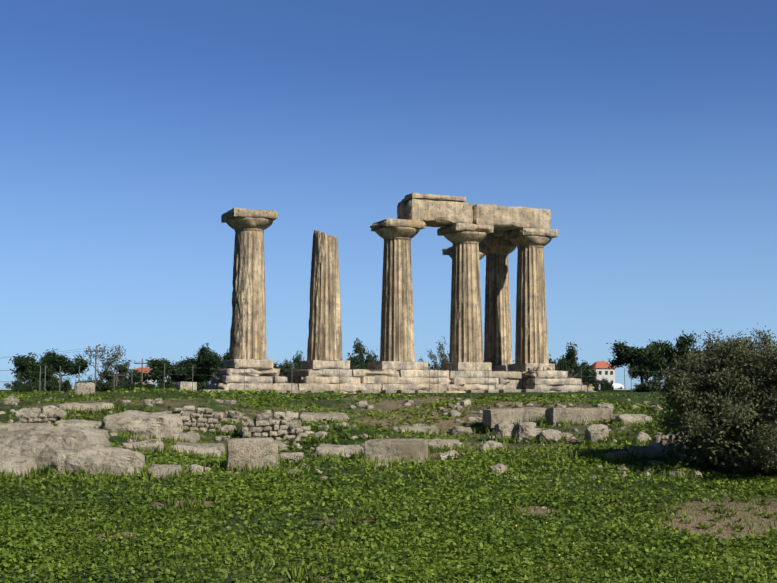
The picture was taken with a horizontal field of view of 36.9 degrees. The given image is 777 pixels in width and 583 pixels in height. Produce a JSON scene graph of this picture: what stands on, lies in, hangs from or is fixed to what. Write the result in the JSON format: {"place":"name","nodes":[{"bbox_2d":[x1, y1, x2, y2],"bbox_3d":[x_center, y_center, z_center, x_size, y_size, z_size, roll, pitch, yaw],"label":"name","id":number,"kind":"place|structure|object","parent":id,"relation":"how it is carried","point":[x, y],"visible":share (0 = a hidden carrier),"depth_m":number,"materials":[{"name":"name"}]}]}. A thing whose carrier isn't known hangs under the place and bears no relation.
{"place":"outdoors","nodes":[
{"label":"outdoors","id":0,"kind":"place"},
{"bbox_2d":[0,389,630,390],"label":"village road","id":1,"kind":"structure","parent":0,"point":[598,389],"depth_m":279.45,"materials":[{"name":"grey asphalt"}]},
{"bbox_2d":[613,384,623,388],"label":"white car","id":2,"kind":"object","parent":1,"relation":"on","point":[619,386],"visible":0.42,"depth_m":281.77,"materials":[{"name":"white paint"}]},
{"bbox_2d":[0,387,776,582],"bbox_3d":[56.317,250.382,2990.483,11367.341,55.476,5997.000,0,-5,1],"label":"ground","id":3,"kind":"structure","parent":0,"point":[695,518],"depth_m":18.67,"materials":[{"name":"green plant"}]},
{"bbox_2d":[3,378,32,390],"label":"shrub","id":4,"kind":"object","parent":3,"relation":"on","point":[18,383],"visible":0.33,"depth_m":122.96,"materials":[{"name":"green plant"}]},
{"bbox_2d":[12,382,48,392],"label":"shrub","id":5,"kind":"object","parent":3,"relation":"on","point":[20,389],"visible":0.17,"depth_m":108.80,"materials":[{"name":"green plant"}]},
{"bbox_2d":[8,352,61,384],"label":"round tree","id":6,"kind":"object","parent":3,"relation":"on","point":[27,373],"visible":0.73,"depth_m":149.59,"materials":[{"name":"green plant"}]},
{"bbox_2d":[25,375,60,392],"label":"shrub","id":7,"kind":"object","parent":3,"relation":"on","point":[51,386],"visible":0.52,"depth_m":98.56,"materials":[{"name":"green plant"}]},
{"bbox_2d":[11,353,80,375],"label":"pine tree","id":8,"kind":"object","parent":3,"relation":"on","point":[52,361],"visible":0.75,"depth_m":151.12,"materials":[{"name":"green plant"}]},
{"bbox_2d":[11,346,104,384],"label":"utility pole","id":9,"kind":"object","parent":3,"relation":"on","point":[93,350],"visible":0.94,"depth_m":118.53,"materials":[{"name":"brown wood"}]},
{"bbox_2d":[5,371,124,385],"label":"utility pole","id":10,"kind":"object","parent":3,"relation":"on","point":[116,375],"visible":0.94,"depth_m":122.26,"materials":[{"name":"brown wood"}]},
{"bbox_2d":[40,348,93,380],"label":"pine tree","id":11,"kind":"object","parent":3,"relation":"on","point":[80,363],"visible":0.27,"depth_m":160.54,"materials":[{"name":"green plant"}]},
{"bbox_2d":[60,376,81,392],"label":"shrub","id":12,"kind":"object","parent":3,"relation":"on","point":[66,387],"visible":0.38,"depth_m":98.87,"materials":[{"name":"green plant"}]},
{"bbox_2d":[0,359,150,384],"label":"utility pole","id":13,"kind":"object","parent":3,"relation":"on","point":[142,363],"visible":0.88,"depth_m":126.55,"materials":[{"name":"brown wood"}]},
{"bbox_2d":[39,365,132,392],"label":"fence","id":14,"kind":"object","parent":3,"relation":"on","point":[60,377],"visible":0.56,"depth_m":95.22,"materials":[{"name":"grey"}]},
{"bbox_2d":[81,375,102,384],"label":"shrub","id":15,"kind":"object","parent":3,"relation":"on","point":[90,380],"visible":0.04,"depth_m":121.95,"materials":[{"name":"green plant"}]},
{"bbox_2d":[73,343,125,379],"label":"bare tree","id":16,"kind":"object","parent":3,"relation":"on","point":[108,364],"visible":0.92,"depth_m":135.97,"materials":[{"name":"brown plant"}]},
{"bbox_2d":[95,379,119,391],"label":"shrub","id":17,"kind":"object","parent":3,"relation":"on","point":[100,386],"visible":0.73,"depth_m":115.11,"materials":[{"name":"green plant"}]},
{"bbox_2d":[102,377,126,391],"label":"shrub","id":18,"kind":"object","parent":3,"relation":"on","point":[119,383],"visible":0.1,"depth_m":123.63,"materials":[{"name":"green plant"}]},
{"bbox_2d":[98,360,146,383],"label":"round tree","id":19,"kind":"object","parent":3,"relation":"on","point":[122,369],"visible":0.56,"depth_m":169.57,"materials":[{"name":"green plant"}]},
{"bbox_2d":[117,381,140,390],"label":"shrub","id":20,"kind":"object","parent":3,"relation":"on","point":[129,386],"visible":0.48,"depth_m":99.78,"materials":[{"name":"green plant"}]},
{"bbox_2d":[132,366,155,384],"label":"house","id":21,"kind":"structure","parent":3,"relation":"on","point":[146,368],"depth_m":329.63,"materials":[{"name":"orange"}]},
{"bbox_2d":[137,381,158,389],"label":"shrub","id":22,"kind":"object","parent":3,"relation":"on","point":[147,385],"visible":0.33,"depth_m":104.12,"materials":[{"name":"green plant"}]},
{"bbox_2d":[158,377,174,388],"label":"shrub","id":23,"kind":"object","parent":3,"relation":"on","point":[168,384],"visible":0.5,"depth_m":95.55,"materials":[{"name":"green plant"}]},
{"bbox_2d":[130,358,204,383],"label":"round tree","id":24,"kind":"object","parent":3,"relation":"on","point":[154,375],"visible":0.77,"depth_m":148.43,"materials":[{"name":"green plant"}]},
{"bbox_2d":[146,356,198,381],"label":"pine tree","id":25,"kind":"object","parent":3,"relation":"on","point":[178,364],"visible":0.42,"depth_m":149.98,"materials":[{"name":"green plant"}]},
{"bbox_2d":[181,343,228,376],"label":"pine tree","id":26,"kind":"object","parent":3,"relation":"on","point":[207,358],"visible":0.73,"depth_m":139.12,"materials":[{"name":"green plant"}]},
{"bbox_2d":[198,381,216,389],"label":"shrub","id":27,"kind":"object","parent":3,"relation":"on","point":[203,387],"visible":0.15,"depth_m":104.61,"materials":[{"name":"green plant"}]},
{"bbox_2d":[188,348,229,383],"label":"round tree","id":28,"kind":"object","parent":3,"relation":"on","point":[202,376],"visible":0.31,"depth_m":142.01,"materials":[{"name":"green plant"}]},
{"bbox_2d":[273,358,288,371],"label":"shrub","id":29,"kind":"object","parent":3,"relation":"on","point":[279,366],"visible":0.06,"depth_m":140.94,"materials":[{"name":"green plant"}]},
{"bbox_2d":[280,350,302,371],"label":"round tree","id":30,"kind":"object","parent":3,"relation":"on","point":[297,359],"visible":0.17,"depth_m":138.98,"materials":[{"name":"green plant"}]},
{"bbox_2d":[281,359,306,371],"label":"shrub","id":31,"kind":"object","parent":3,"relation":"on","point":[291,369],"visible":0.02,"depth_m":137.92,"materials":[{"name":"green plant"}]},
{"bbox_2d":[15,406,700,450],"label":"dry stone walls","id":32,"kind":"structure","parent":3,"relation":"on","point":[265,425],"depth_m":28.85,"materials":[{"name":"beige stone"}]},
{"bbox_2d":[351,361,366,369],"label":"shrub","id":33,"kind":"object","parent":3,"relation":"on","point":[363,366],"visible":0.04,"depth_m":124.95,"materials":[{"name":"green plant"}]},
{"bbox_2d":[347,338,378,368],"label":"round tree","id":34,"kind":"object","parent":3,"relation":"on","point":[360,351],"visible":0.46,"depth_m":129.42,"materials":[{"name":"green plant"}]},
{"bbox_2d":[0,382,770,581],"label":"boulders","id":35,"kind":"object","parent":3,"relation":"on","point":[73,445],"visible":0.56,"depth_m":24.04,"materials":[{"name":"beige stone"}]},
{"bbox_2d":[174,359,596,393],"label":"temple platform","id":36,"kind":"structure","parent":3,"relation":"on","point":[486,374],"depth_m":58.06,"materials":[{"name":"stone"}]},
{"bbox_2d":[221,208,277,359],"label":"column","id":37,"kind":"structure","parent":36,"relation":"on","point":[248,324],"depth_m":56.05,"materials":[{"name":"stone"}]},
{"bbox_2d":[307,230,341,360],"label":"broken column","id":38,"kind":"structure","parent":36,"relation":"on","point":[325,337],"depth_m":57.62,"materials":[{"name":"stone"}]},
{"bbox_2d":[370,218,425,361],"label":"column","id":39,"kind":"structure","parent":36,"relation":"on","point":[397,327],"depth_m":59.19,"materials":[{"name":"stone"}]},
{"bbox_2d":[442,246,484,259],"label":"column","id":40,"kind":"structure","parent":36,"relation":"on","point":[447,251],"depth_m":69.75,"materials":[{"name":"stone"}]},
{"bbox_2d":[437,223,493,362],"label":"column","id":41,"kind":"structure","parent":36,"relation":"on","point":[466,335],"depth_m":60.75,"materials":[{"name":"stone"}]},
{"bbox_2d":[397,193,550,236],"bbox_3d":[3.894,-3.941,63.702,8.579,1.523,5.566,2,-6,-23],"label":"architrave","id":42,"kind":"object","parent":41,"relation":"on","point":[432,210],"visible":0.81,"depth_m":60.90,"materials":[{"name":"stone"}]},
{"bbox_2d":[479,236,515,364],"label":"column","id":43,"kind":"structure","parent":36,"relation":"on","point":[496,251],"depth_m":65.77,"materials":[{"name":"stone"}]},
{"bbox_2d":[503,227,557,363],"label":"corner column","id":44,"kind":"structure","parent":36,"relation":"on","point":[531,344],"depth_m":62.32,"materials":[{"name":"stone"}]},
{"bbox_2d":[0,392,774,582],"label":"grass tufts","id":45,"kind":"object","parent":3,"relation":"on","point":[291,576],"visible":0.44,"depth_m":21.53,"materials":[{"name":"green plant"}]},
{"bbox_2d":[0,390,776,582],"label":"lawn weeds","id":46,"kind":"object","parent":3,"relation":"on","point":[461,551],"visible":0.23,"depth_m":14.98,"materials":[{"name":"green plant"}]},
{"bbox_2d":[0,396,776,575],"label":"stones","id":47,"kind":"object","parent":3,"relation":"on","point":[498,467],"visible":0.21,"depth_m":32.33,"materials":[{"name":"beige stone"}]},
{"bbox_2d":[164,364,636,392],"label":"fence posts","id":48,"kind":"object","parent":3,"relation":"on","point":[192,367],"depth_m":53.62,"materials":[{"name":"grey"}]},
{"bbox_2d":[227,389,612,470],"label":"stone blocks","id":49,"kind":"structure","parent":3,"relation":"on","point":[259,452],"depth_m":21.68,"materials":[{"name":"beige stone"}]},
{"bbox_2d":[428,361,440,369],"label":"shrub","id":50,"kind":"object","parent":3,"relation":"on","point":[433,367],"visible":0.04,"depth_m":128.80,"materials":[{"name":"green plant"}]},
{"bbox_2d":[426,337,448,369],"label":"bare tree","id":51,"kind":"object","parent":3,"relation":"on","point":[440,355],"visible":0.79,"depth_m":124.29,"materials":[{"name":"grey plant"}]},
{"bbox_2d":[548,354,568,377],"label":"shrub","id":52,"kind":"object","parent":3,"relation":"on","point":[564,367],"visible":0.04,"depth_m":126.43,"materials":[{"name":"green plant"}]},
{"bbox_2d":[549,341,594,379],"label":"round tree","id":53,"kind":"object","parent":3,"relation":"on","point":[570,358],"visible":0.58,"depth_m":133.37,"materials":[{"name":"green plant"}]},
{"bbox_2d":[570,364,600,384],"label":"bush","id":54,"kind":"object","parent":3,"relation":"on","point":[592,380],"visible":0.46,"depth_m":226.88,"materials":[{"name":"green plant"}]},
{"bbox_2d":[584,379,597,390],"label":"shrub","id":55,"kind":"object","parent":3,"relation":"on","point":[588,383],"visible":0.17,"depth_m":262.02,"materials":[{"name":"green plant"}]},
{"bbox_2d":[594,378,607,390],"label":"shrub","id":56,"kind":"object","parent":3,"relation":"on","point":[598,386],"visible":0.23,"depth_m":265.28,"materials":[{"name":"green plant"}]},
{"bbox_2d":[590,360,614,388],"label":"house","id":57,"kind":"structure","parent":3,"relation":"on","point":[601,367],"depth_m":335.42,"materials":[{"name":"white paint"}]},
{"bbox_2d":[600,379,613,390],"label":"shrub","id":58,"kind":"object","parent":3,"relation":"on","point":[606,385],"visible":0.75,"depth_m":258.86,"materials":[{"name":"green plant"}]},
{"bbox_2d":[632,382,643,391],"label":"shrub","id":59,"kind":"object","parent":3,"relation":"on","point":[637,387],"visible":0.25,"depth_m":120.92,"materials":[{"name":"green plant"}]},
{"bbox_2d":[606,339,674,382],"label":"pine tree","id":60,"kind":"object","parent":3,"relation":"on","point":[623,354],"visible":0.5,"depth_m":167.52,"materials":[{"name":"green plant"}]},
{"bbox_2d":[626,362,664,381],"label":"round tree","id":61,"kind":"object","parent":3,"relation":"on","point":[628,367],"visible":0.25,"depth_m":188.34,"materials":[{"name":"green plant"}]},
{"bbox_2d":[638,376,665,391],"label":"shrub","id":62,"kind":"object","parent":3,"relation":"on","point":[645,387],"visible":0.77,"depth_m":97.56,"materials":[{"name":"green plant"}]},
{"bbox_2d":[629,344,681,383],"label":"pine tree","id":63,"kind":"object","parent":3,"relation":"on","point":[635,357],"visible":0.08,"depth_m":164.38,"materials":[{"name":"green plant"}]},
{"bbox_2d":[631,330,700,380],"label":"round tree","id":64,"kind":"object","parent":3,"relation":"on","point":[651,361],"visible":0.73,"depth_m":157.22,"materials":[{"name":"green plant"}]},
{"bbox_2d":[677,340,713,361],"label":"round tree","id":65,"kind":"object","parent":3,"relation":"on","point":[699,348],"visible":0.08,"depth_m":174.59,"materials":[{"name":"green plant"}]},
{"bbox_2d":[646,322,776,472],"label":"bush","id":66,"kind":"object","parent":3,"relation":"on","point":[725,399],"visible":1,"depth_m":20.14,"materials":[{"name":"green plant"}]},
{"bbox_2d":[0,0,776,388],"label":"sky","id":67,"kind":"structure","parent":0,"point":[646,130],"materials":[{"name":"blue"}]}
]}

